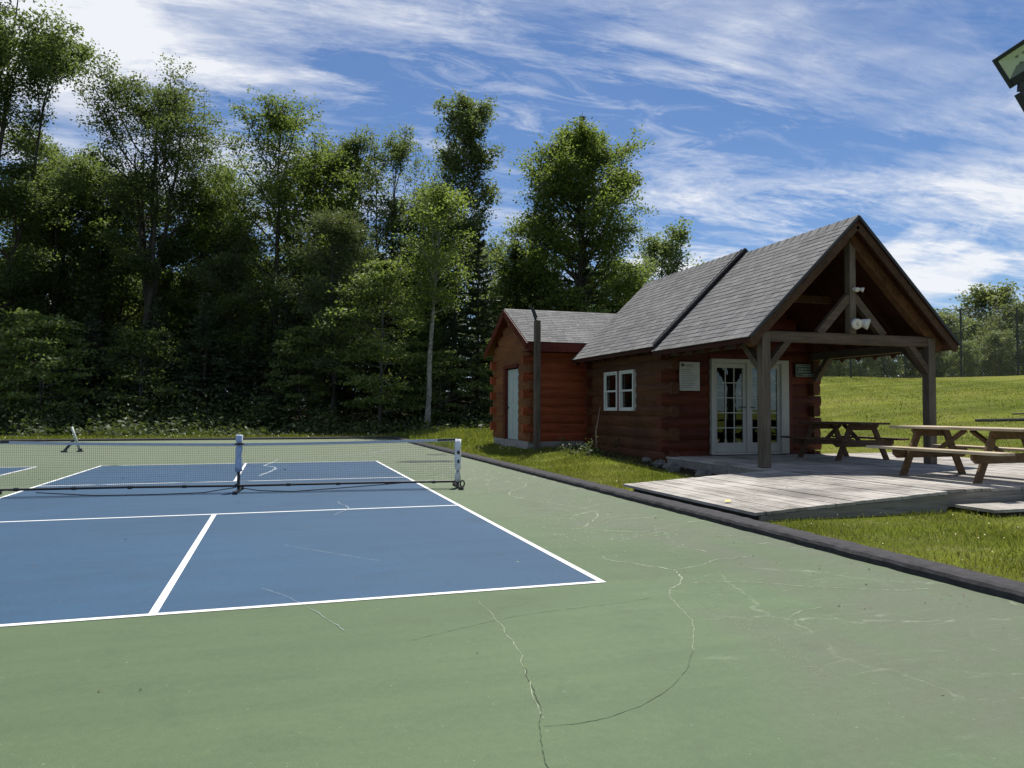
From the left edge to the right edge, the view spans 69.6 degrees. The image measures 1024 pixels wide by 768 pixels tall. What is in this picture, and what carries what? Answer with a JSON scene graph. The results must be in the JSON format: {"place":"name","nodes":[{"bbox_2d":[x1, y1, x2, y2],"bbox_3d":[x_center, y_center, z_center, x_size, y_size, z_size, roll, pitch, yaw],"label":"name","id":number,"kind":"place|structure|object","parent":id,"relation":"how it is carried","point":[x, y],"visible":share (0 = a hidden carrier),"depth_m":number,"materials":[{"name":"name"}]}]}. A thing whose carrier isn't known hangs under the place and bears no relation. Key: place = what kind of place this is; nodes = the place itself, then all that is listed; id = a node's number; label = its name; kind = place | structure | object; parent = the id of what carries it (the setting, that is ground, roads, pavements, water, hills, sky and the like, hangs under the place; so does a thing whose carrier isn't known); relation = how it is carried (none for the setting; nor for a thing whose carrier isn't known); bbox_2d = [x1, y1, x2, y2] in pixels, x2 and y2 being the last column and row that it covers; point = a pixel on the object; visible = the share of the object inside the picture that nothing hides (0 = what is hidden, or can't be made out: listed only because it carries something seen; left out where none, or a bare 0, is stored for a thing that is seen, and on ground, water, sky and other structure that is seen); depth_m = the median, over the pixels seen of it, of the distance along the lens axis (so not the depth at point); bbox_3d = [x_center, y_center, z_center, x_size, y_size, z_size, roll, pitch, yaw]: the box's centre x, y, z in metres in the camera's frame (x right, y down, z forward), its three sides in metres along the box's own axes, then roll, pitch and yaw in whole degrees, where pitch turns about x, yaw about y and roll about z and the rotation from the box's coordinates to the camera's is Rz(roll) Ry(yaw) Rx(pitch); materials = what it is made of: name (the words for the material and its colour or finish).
{"place":"outdoors","nodes":[
{"label":"outdoors","id":0,"kind":"place"},
{"bbox_2d":[0,439,1023,767],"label":"court pavement","id":1,"kind":"structure","parent":0,"point":[924,673],"depth_m":3.71,"materials":[{"name":"green paint"}]},
{"bbox_2d":[0,468,27,474],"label":"neighbour blue court","id":2,"kind":"object","parent":1,"relation":"on","point":[11,469],"visible":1,"depth_m":15.46,"materials":[{"name":"paint"}]},
{"bbox_2d":[62,427,82,451],"bbox_3d":[-12.976,1.633,21.757,0.579,0.750,0.152,1,-2,-30],"label":"net stand","id":3,"kind":"object","parent":1,"relation":"on","point":[74,435],"visible":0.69,"depth_m":21.78,"materials":[{"name":"black paint"}]},
{"bbox_2d":[0,461,595,623],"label":"blue court","id":4,"kind":"object","parent":1,"relation":"on","point":[107,564],"visible":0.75,"depth_m":6.93,"materials":[{"name":"paint"}]},
{"bbox_2d":[0,435,464,495],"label":"court net","id":5,"kind":"object","parent":4,"relation":"on","point":[238,445],"visible":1,"depth_m":11.37,"materials":[{"name":"grey"}]},
{"bbox_2d":[0,461,604,626],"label":"court lines","id":6,"kind":"object","parent":4,"relation":"on","point":[156,607],"visible":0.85,"depth_m":5.49,"materials":[{"name":"paint"}]},
{"bbox_2d":[259,449,389,629],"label":"whitish court cracks","id":7,"kind":"object","parent":4,"relation":"on","point":[304,548],"visible":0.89,"depth_m":9.92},
{"bbox_2d":[33,440,1003,748],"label":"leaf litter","id":8,"kind":"object","parent":1,"relation":"on","point":[611,512],"visible":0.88,"depth_m":6.21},
{"bbox_2d":[415,598,693,767],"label":"dark court cracks","id":9,"kind":"object","parent":1,"relation":"on","point":[575,723],"visible":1,"depth_m":3.23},
{"bbox_2d":[354,450,1014,717],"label":"pale court cracks","id":10,"kind":"object","parent":1,"relation":"on","point":[509,493],"visible":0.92,"depth_m":7.81,"materials":[{"name":"paint"}]},
{"bbox_2d":[0,375,1023,581],"bbox_3d":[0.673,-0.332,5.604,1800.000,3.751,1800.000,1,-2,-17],"label":"ground","id":11,"kind":"structure","parent":0,"point":[836,417],"depth_m":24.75,"materials":[{"name":"green plant"}]},
{"bbox_2d":[0,331,51,415],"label":"maple sapling","id":12,"kind":"object","parent":11,"relation":"on","point":[12,362],"visible":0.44,"depth_m":35.77,"materials":[{"name":"green plant"}]},
{"bbox_2d":[0,308,99,424],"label":"maple sapling","id":13,"kind":"object","parent":11,"relation":"on","point":[49,325],"visible":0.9,"depth_m":35.40,"materials":[{"name":"green plant"}]},
{"bbox_2d":[0,200,107,405],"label":"tree","id":14,"kind":"object","parent":11,"relation":"on","point":[68,299],"visible":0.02,"depth_m":45.47,"materials":[{"name":"green plant"}]},
{"bbox_2d":[0,0,120,372],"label":"ash tree","id":15,"kind":"object","parent":11,"relation":"on","point":[46,56],"visible":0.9,"depth_m":39.84,"materials":[{"name":"green plant"}]},
{"bbox_2d":[0,154,141,406],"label":"maple tree","id":16,"kind":"object","parent":11,"relation":"on","point":[33,235],"visible":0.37,"depth_m":43.24,"materials":[{"name":"green plant"}]},
{"bbox_2d":[0,138,147,401],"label":"maple tree","id":17,"kind":"object","parent":11,"relation":"on","point":[57,212],"visible":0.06,"depth_m":45.96,"materials":[{"name":"green plant"}]},
{"bbox_2d":[44,310,120,425],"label":"hemlock tree","id":18,"kind":"object","parent":11,"relation":"on","point":[92,333],"visible":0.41,"depth_m":39.93,"materials":[{"name":"green plant"}]},
{"bbox_2d":[35,164,142,407],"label":"hemlock tree","id":19,"kind":"object","parent":11,"relation":"on","point":[96,302],"visible":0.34,"depth_m":44.28,"materials":[{"name":"green plant"}]},
{"bbox_2d":[2,155,179,396],"bbox_3d":[-25.040,-5.982,46.149,9.010,17.154,9.655,0,-2,18],"label":"tree","id":20,"kind":"object","parent":11,"relation":"on","point":[92,286],"visible":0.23,"depth_m":44.47,"materials":[{"name":"green plant"}]},
{"bbox_2d":[87,328,137,409],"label":"hemlock tree","id":21,"kind":"object","parent":11,"relation":"on","point":[110,339],"visible":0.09,"depth_m":41.99,"materials":[{"name":"green plant"}]},
{"bbox_2d":[88,276,169,404],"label":"tree","id":22,"kind":"object","parent":11,"relation":"on","point":[126,313],"visible":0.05,"depth_m":49.36,"materials":[{"name":"green plant"}]},
{"bbox_2d":[86,326,194,421],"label":"maple sapling","id":23,"kind":"object","parent":11,"relation":"on","point":[145,340],"visible":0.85,"depth_m":37.86,"materials":[{"name":"green plant"}]},
{"bbox_2d":[65,50,244,404],"bbox_3d":[-20.344,-7.905,42.791,9.012,20.804,9.195,0,-2,11],"label":"ash tree","id":24,"kind":"object","parent":11,"relation":"on","point":[144,261],"visible":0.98,"depth_m":41.34,"materials":[{"name":"green plant"}]},
{"bbox_2d":[116,295,199,421],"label":"hemlock tree","id":25,"kind":"object","parent":11,"relation":"on","point":[159,309],"visible":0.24,"depth_m":41.61,"materials":[{"name":"green plant"}]},
{"bbox_2d":[140,311,192,387],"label":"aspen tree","id":26,"kind":"object","parent":11,"relation":"on","point":[168,331],"visible":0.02,"depth_m":51.51,"materials":[{"name":"green plant"}]},
{"bbox_2d":[131,266,202,405],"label":"tree","id":27,"kind":"object","parent":11,"relation":"on","point":[172,340],"visible":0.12,"depth_m":47.32,"materials":[{"name":"green plant"}]},
{"bbox_2d":[135,181,270,383],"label":"aspen tree","id":28,"kind":"object","parent":11,"relation":"on","point":[183,280],"visible":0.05,"depth_m":46.79,"materials":[{"name":"green plant"}]},
{"bbox_2d":[165,264,242,399],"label":"tree","id":29,"kind":"object","parent":11,"relation":"on","point":[169,327],"visible":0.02,"depth_m":47.33,"materials":[{"name":"green plant"}]},
{"bbox_2d":[144,143,292,403],"bbox_3d":[-18.505,-5.937,45.339,9.106,17.047,8.256,0,-2,-8],"label":"maple tree","id":30,"kind":"object","parent":11,"relation":"on","point":[202,248],"visible":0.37,"depth_m":44.16,"materials":[{"name":"green plant"}]},
{"bbox_2d":[174,218,282,419],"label":"maple tree","id":31,"kind":"object","parent":11,"relation":"on","point":[223,268],"visible":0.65,"depth_m":42.58,"materials":[{"name":"green plant"}]},
{"bbox_2d":[0,426,493,444],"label":"verge grass","id":32,"kind":"structure","parent":11,"relation":"on","point":[410,434],"depth_m":31.00,"materials":[{"name":"plant"}]},
{"bbox_2d":[185,84,376,400],"bbox_3d":[-13.075,-7.354,43.997,10.589,19.822,9.600,-1,-2,19],"label":"maple tree","id":33,"kind":"object","parent":11,"relation":"on","point":[280,192],"visible":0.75,"depth_m":42.43,"materials":[{"name":"green plant"}]},
{"bbox_2d":[245,265,317,409],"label":"tree","id":34,"kind":"object","parent":11,"relation":"on","point":[278,324],"visible":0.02,"depth_m":47.52,"materials":[{"name":"green plant"}]},
{"bbox_2d":[260,320,309,416],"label":"tree","id":35,"kind":"object","parent":11,"relation":"on","point":[270,331],"visible":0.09,"depth_m":43.08,"materials":[{"name":"green plant"}]},
{"bbox_2d":[259,274,314,427],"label":"spruce tree","id":36,"kind":"object","parent":11,"relation":"on","point":[290,316],"visible":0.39,"depth_m":39.37,"materials":[{"name":"green plant"}]},
{"bbox_2d":[260,326,339,421],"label":"maple sapling","id":37,"kind":"object","parent":11,"relation":"on","point":[300,380],"visible":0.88,"depth_m":38.52,"materials":[{"name":"green plant"}]},
{"bbox_2d":[0,371,619,456],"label":"underbrush","id":38,"kind":"object","parent":11,"relation":"on","point":[162,423],"visible":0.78,"depth_m":35.60,"materials":[{"name":"green plant"}]},
{"bbox_2d":[296,327,348,415],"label":"tree","id":39,"kind":"object","parent":11,"relation":"on","point":[323,376],"visible":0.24,"depth_m":42.94,"materials":[{"name":"green plant"}]},
{"bbox_2d":[260,142,392,411],"bbox_3d":[-11.914,-6.529,47.444,9.477,18.425,9.547,-1,-2,21],"label":"aspen tree","id":40,"kind":"object","parent":11,"relation":"on","point":[289,235],"visible":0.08,"depth_m":46.43,"materials":[{"name":"green plant"}]},
{"bbox_2d":[261,201,408,418],"bbox_3d":[-9.168,-3.631,39.146,6.986,12.296,6.964,0,-2,17],"label":"maple tree","id":41,"kind":"object","parent":11,"relation":"on","point":[335,227],"visible":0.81,"depth_m":38.74,"materials":[{"name":"green plant"}]},
{"bbox_2d":[307,250,376,406],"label":"tree","id":42,"kind":"object","parent":11,"relation":"on","point":[341,389],"visible":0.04,"depth_m":48.91,"materials":[{"name":"green plant"}]},
{"bbox_2d":[310,128,383,422],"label":"aspen tree","id":43,"kind":"object","parent":11,"relation":"on","point":[356,142],"visible":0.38,"depth_m":45.12,"materials":[{"name":"green plant"}]},
{"bbox_2d":[312,258,439,432],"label":"maple sapling","id":44,"kind":"object","parent":11,"relation":"on","point":[384,270],"visible":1,"depth_m":36.86,"materials":[{"name":"green plant"}]},
{"bbox_2d":[321,256,437,423],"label":"hemlock tree","id":45,"kind":"object","parent":11,"relation":"on","point":[350,396],"visible":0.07,"depth_m":47.77,"materials":[{"name":"green plant"}]},
{"bbox_2d":[356,333,403,416],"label":"tree","id":46,"kind":"object","parent":11,"relation":"on","point":[376,369],"visible":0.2,"depth_m":42.76,"materials":[{"name":"green plant"}]},
{"bbox_2d":[324,121,447,420],"bbox_3d":[-7.437,-6.828,46.930,7.707,18.646,6.392,2,-3,-42],"label":"aspen tree","id":47,"kind":"object","parent":11,"relation":"on","point":[399,152],"visible":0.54,"depth_m":46.06,"materials":[{"name":"green plant"}]},
{"bbox_2d":[393,315,448,414],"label":"tree","id":48,"kind":"object","parent":11,"relation":"on","point":[421,334],"visible":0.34,"depth_m":41.16,"materials":[{"name":"green plant"}]},
{"bbox_2d":[370,191,481,404],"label":"tree","id":49,"kind":"object","parent":11,"relation":"on","point":[443,319],"visible":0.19,"depth_m":45.39,"materials":[{"name":"green plant"}]},
{"bbox_2d":[387,235,470,401],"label":"tree","id":50,"kind":"object","parent":11,"relation":"on","point":[441,307],"visible":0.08,"depth_m":47.01,"materials":[{"name":"green plant"}]},
{"bbox_2d":[390,177,480,425],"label":"birch tree","id":51,"kind":"object","parent":11,"relation":"on","point":[441,203],"visible":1,"depth_m":36.47,"materials":[{"name":"green plant"}]},
{"bbox_2d":[396,349,482,420],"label":"maple sapling","id":52,"kind":"object","parent":11,"relation":"on","point":[445,357],"visible":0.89,"depth_m":38.10,"materials":[{"name":"green plant"}]},
{"bbox_2d":[412,286,489,419],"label":"hemlock tree","id":53,"kind":"object","parent":11,"relation":"on","point":[450,325],"visible":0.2,"depth_m":43.73,"materials":[{"name":"green plant"}]},
{"bbox_2d":[401,87,510,419],"bbox_3d":[-2.935,-7.718,44.419,5.827,20.233,6.191,-2,-3,44],"label":"aspen tree","id":54,"kind":"object","parent":11,"relation":"on","point":[462,120],"visible":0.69,"depth_m":44.24,"materials":[{"name":"green plant"}]},
{"bbox_2d":[437,224,501,424],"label":"spruce tree","id":55,"kind":"object","parent":11,"relation":"on","point":[478,303],"visible":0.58,"depth_m":39.89,"materials":[{"name":"green plant"}]},
{"bbox_2d":[467,339,494,417],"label":"maple sapling","id":56,"kind":"object","parent":11,"relation":"on","point":[484,385],"visible":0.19,"depth_m":38.85,"materials":[{"name":"green plant"}]},
{"bbox_2d":[451,230,513,377],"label":"tree","id":57,"kind":"object","parent":11,"relation":"on","point":[489,250],"visible":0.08,"depth_m":60.74,"materials":[{"name":"green plant"}]},
{"bbox_2d":[463,296,506,400],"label":"tree","id":58,"kind":"object","parent":11,"relation":"on","point":[497,308],"visible":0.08,"depth_m":47.21,"materials":[{"name":"green plant"}]},
{"bbox_2d":[0,436,1023,603],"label":"kerb","id":59,"kind":"structure","parent":11,"relation":"on","point":[996,586],"depth_m":7.36,"materials":[{"name":"black concrete"}]},
{"bbox_2d":[4,432,1019,573],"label":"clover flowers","id":60,"kind":"object","parent":11,"relation":"on","point":[582,473],"visible":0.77,"depth_m":20.03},
{"bbox_2d":[469,233,556,330],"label":"aspen tree","id":61,"kind":"object","parent":11,"relation":"on","point":[513,254],"visible":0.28,"depth_m":47.69,"materials":[{"name":"green plant"}]},
{"bbox_2d":[492,242,571,310],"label":"tree","id":62,"kind":"object","parent":11,"relation":"on","point":[532,303],"visible":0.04,"depth_m":49.68,"materials":[{"name":"green plant"}]},
{"bbox_2d":[530,307,540,450],"bbox_3d":[0.620,-0.037,19.483,0.272,4.012,0.314,0,-2,4],"label":"light pole","id":63,"kind":"object","parent":11,"relation":"on","point":[537,384],"visible":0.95,"depth_m":19.46,"materials":[{"name":"black paint"}]},
{"bbox_2d":[484,309,615,448],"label":"log shed","id":64,"kind":"structure","parent":11,"relation":"on","point":[566,337],"depth_m":20.63,"materials":[{"name":"brown wood"}]},
{"bbox_2d":[507,369,518,439],"bbox_3d":[0.042,0.590,21.554,0.105,2.040,1.135,1,-2,-17],"label":"door","id":65,"kind":"structure","parent":64,"relation":"in","point":[513,374],"depth_m":21.60,"materials":[{"name":"grey paint"}]},
{"bbox_2d":[498,115,658,313],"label":"maple tree","id":66,"kind":"object","parent":11,"relation":"on","point":[570,157],"visible":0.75,"depth_m":45.82,"materials":[{"name":"green plant"}]},
{"bbox_2d":[552,112,607,311],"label":"spruce tree","id":67,"kind":"object","parent":11,"relation":"on","point":[586,272],"visible":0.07,"depth_m":48.80,"materials":[{"name":"green plant"}]},
{"bbox_2d":[588,251,662,312],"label":"tree","id":68,"kind":"object","parent":11,"relation":"on","point":[644,262],"visible":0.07,"depth_m":51.49,"materials":[{"name":"green plant"}]},
{"bbox_2d":[621,216,704,280],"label":"maple tree","id":69,"kind":"object","parent":11,"relation":"on","point":[666,249],"visible":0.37,"depth_m":57.72,"materials":[{"name":"green plant"}]},
{"bbox_2d":[695,469,712,477],"bbox_3d":[3.457,1.632,13.223,0.334,0.224,0.269,1,-2,-17],"label":"foundation stone","id":70,"kind":"object","parent":11,"relation":"on","point":[702,472],"visible":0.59,"depth_m":13.14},
{"bbox_2d":[572,215,960,467],"bbox_3d":[4.968,-0.504,16.876,4.618,4.991,8.047,1,-2,-17],"label":"log cabin","id":71,"kind":"object","parent":11,"relation":"on","point":[746,329],"visible":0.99,"depth_m":15.83,"materials":[{"name":"brown wood"}]},
{"bbox_2d":[604,371,617,410],"bbox_3d":[2.498,0.184,18.443,0.140,0.970,0.750,1,-2,-17],"label":"window","id":72,"kind":"structure","parent":71,"relation":"in","point":[610,378],"depth_m":18.51,"materials":[{"name":"white paint"}]},
{"bbox_2d":[619,369,636,410],"bbox_3d":[2.763,0.155,17.604,0.140,0.970,0.750,1,-2,-17],"label":"window","id":73,"kind":"structure","parent":71,"relation":"in","point":[627,378],"depth_m":17.62,"materials":[{"name":"white paint"}]},
{"bbox_2d":[679,362,699,390],"bbox_3d":[3.834,-0.166,15.916,0.490,0.620,0.024,1,-2,-17],"label":"notice board","id":74,"kind":"object","parent":71,"relation":"attached to","point":[689,376],"visible":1,"depth_m":15.90,"materials":[{"name":"paper"}]},
{"bbox_2d":[714,363,745,452],"bbox_3d":[4.805,0.524,16.230,0.822,1.960,0.105,1,-2,-17],"label":"door","id":75,"kind":"structure","parent":71,"relation":"in","point":[719,447],"depth_m":16.26,"materials":[{"name":"beige paint"}]},
{"bbox_2d":[750,364,780,451],"bbox_3d":[5.664,0.536,16.500,0.822,1.960,0.105,1,-2,-17],"label":"door","id":76,"kind":"structure","parent":71,"relation":"in","point":[775,446],"depth_m":16.59,"materials":[{"name":"beige paint"}]},
{"bbox_2d":[795,364,814,376],"bbox_3d":[6.751,-0.305,16.832,0.660,0.280,0.030,1,-2,-17],"label":"wall plaque","id":77,"kind":"object","parent":71,"relation":"attached to","point":[802,370],"depth_m":16.78,"materials":[{"name":"metal"}]},
{"bbox_2d":[850,319,870,328],"bbox_3d":[6.267,-1.077,13.252,0.439,0.201,0.224,1,-2,-17],"label":"floodlight","id":78,"kind":"object","parent":71,"relation":"attached to","point":[859,323],"visible":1,"depth_m":13.19,"materials":[{"name":"white plastic"}]},
{"bbox_2d":[623,470,946,521],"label":"deck ramp","id":79,"kind":"structure","parent":11,"relation":"on","point":[760,496],"depth_m":9.36,"materials":[{"name":"wood"}]},
{"bbox_2d":[819,360,847,376],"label":"hill tree","id":80,"kind":"object","parent":11,"relation":"on","point":[839,366],"visible":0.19,"depth_m":56.61,"materials":[{"name":"green plant"}]},
{"bbox_2d":[666,452,1023,506],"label":"porch deck","id":81,"kind":"structure","parent":11,"relation":"on","point":[1002,482],"depth_m":12.34,"materials":[{"name":"wood"}]},
{"bbox_2d":[780,421,908,460],"bbox_3d":[6.837,1.165,15.262,1.626,0.753,1.840,1,-2,-17],"label":"picnic table","id":82,"kind":"object","parent":81,"relation":"on","point":[844,441],"visible":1,"depth_m":14.86,"materials":[{"name":"brown wood"}]},
{"bbox_2d":[866,425,1023,483],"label":"picnic table","id":83,"kind":"object","parent":81,"relation":"on","point":[985,458],"visible":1,"depth_m":10.78,"materials":[{"name":"brown wood"}]},
{"bbox_2d":[841,357,882,375],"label":"hill tree","id":84,"kind":"object","parent":11,"relation":"on","point":[863,366],"visible":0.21,"depth_m":55.60,"materials":[{"name":"green plant"}]},
{"bbox_2d":[866,355,907,377],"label":"hill tree","id":85,"kind":"object","parent":11,"relation":"on","point":[892,372],"visible":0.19,"depth_m":57.67,"materials":[{"name":"green plant"}]},
{"bbox_2d":[871,353,936,377],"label":"hill tree","id":86,"kind":"object","parent":11,"relation":"on","point":[912,371],"visible":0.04,"depth_m":61.62,"materials":[{"name":"green plant"}]},
{"bbox_2d":[822,307,1023,377],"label":"chain link fence","id":87,"kind":"object","parent":11,"relation":"on","point":[960,348],"visible":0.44,"depth_m":45.88,"materials":[{"name":"metal"}]},
{"bbox_2d":[914,306,962,375],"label":"hill tree","id":88,"kind":"object","parent":11,"relation":"on","point":[942,311],"visible":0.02,"depth_m":67.67,"materials":[{"name":"green plant"}]},
{"bbox_2d":[935,312,986,376],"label":"hill tree","id":89,"kind":"object","parent":11,"relation":"on","point":[956,326],"visible":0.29,"depth_m":59.40,"materials":[{"name":"green plant"}]},
{"bbox_2d":[943,340,988,376],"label":"hill tree","id":90,"kind":"object","parent":11,"relation":"on","point":[956,365],"visible":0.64,"depth_m":55.80,"materials":[{"name":"green plant"}]},
{"bbox_2d":[949,317,998,376],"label":"hill tree","id":91,"kind":"object","parent":11,"relation":"on","point":[976,324],"visible":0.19,"depth_m":62.30,"materials":[{"name":"green plant"}]},
{"bbox_2d":[940,278,1023,376],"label":"hill tree","id":92,"kind":"object","parent":11,"relation":"on","point":[984,298],"visible":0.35,"depth_m":65.77,"materials":[{"name":"green plant"}]},
{"bbox_2d":[955,501,1023,516],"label":"deck step","id":93,"kind":"object","parent":11,"relation":"on","point":[1011,508],"visible":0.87,"depth_m":8.92,"materials":[{"name":"wood"}]},
{"bbox_2d":[976,328,1021,375],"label":"hill tree","id":94,"kind":"object","parent":11,"relation":"on","point":[993,346],"visible":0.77,"depth_m":56.84,"materials":[{"name":"green plant"}]},
{"bbox_2d":[975,418,1023,421],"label":"fallen timber","id":95,"kind":"object","parent":11,"relation":"on","point":[999,420],"visible":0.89,"depth_m":24.76,"materials":[{"name":"wood"}]},
{"bbox_2d":[977,299,1023,375],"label":"hill tree","id":96,"kind":"object","parent":11,"relation":"on","point":[1010,307],"visible":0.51,"depth_m":59.84,"materials":[{"name":"green plant"}]},
{"bbox_2d":[992,39,1023,111],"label":"light pole","id":97,"kind":"object","parent":11,"relation":"on","point":[1009,64],"visible":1,"depth_m":5.38,"materials":[{"name":"metal"}]},
{"bbox_2d":[0,0,1023,399],"label":"sky","id":98,"kind":"structure","parent":0,"point":[769,122],"materials":[{"name":"blue"}]},
{"bbox_2d":[651,459,665,466],"bbox_3d":[3.043,1.635,15.147,0.289,0.204,0.234,2,-2,-34],"label":"foundation stone","id":99,"kind":"object","parent":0,"point":[659,463],"visible":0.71,"depth_m":15.06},
{"bbox_2d":[662,462,680,471],"bbox_3d":[3.128,1.629,14.398,0.394,0.237,0.276,1,-2,-17],"label":"foundation stone","id":100,"kind":"object","parent":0,"point":[671,467],"visible":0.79,"depth_m":14.29,"materials":[{"name":"stone"}]},
{"bbox_2d":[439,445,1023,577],"bbox_3d":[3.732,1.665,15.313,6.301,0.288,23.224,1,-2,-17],"label":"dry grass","id":101,"kind":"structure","parent":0,"point":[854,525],"depth_m":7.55,"materials":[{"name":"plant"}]},
{"bbox_2d":[816,375,1023,457],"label":"meadow grass","id":102,"kind":"structure","parent":0,"point":[878,399],"depth_m":29.93,"materials":[{"name":"plant"}]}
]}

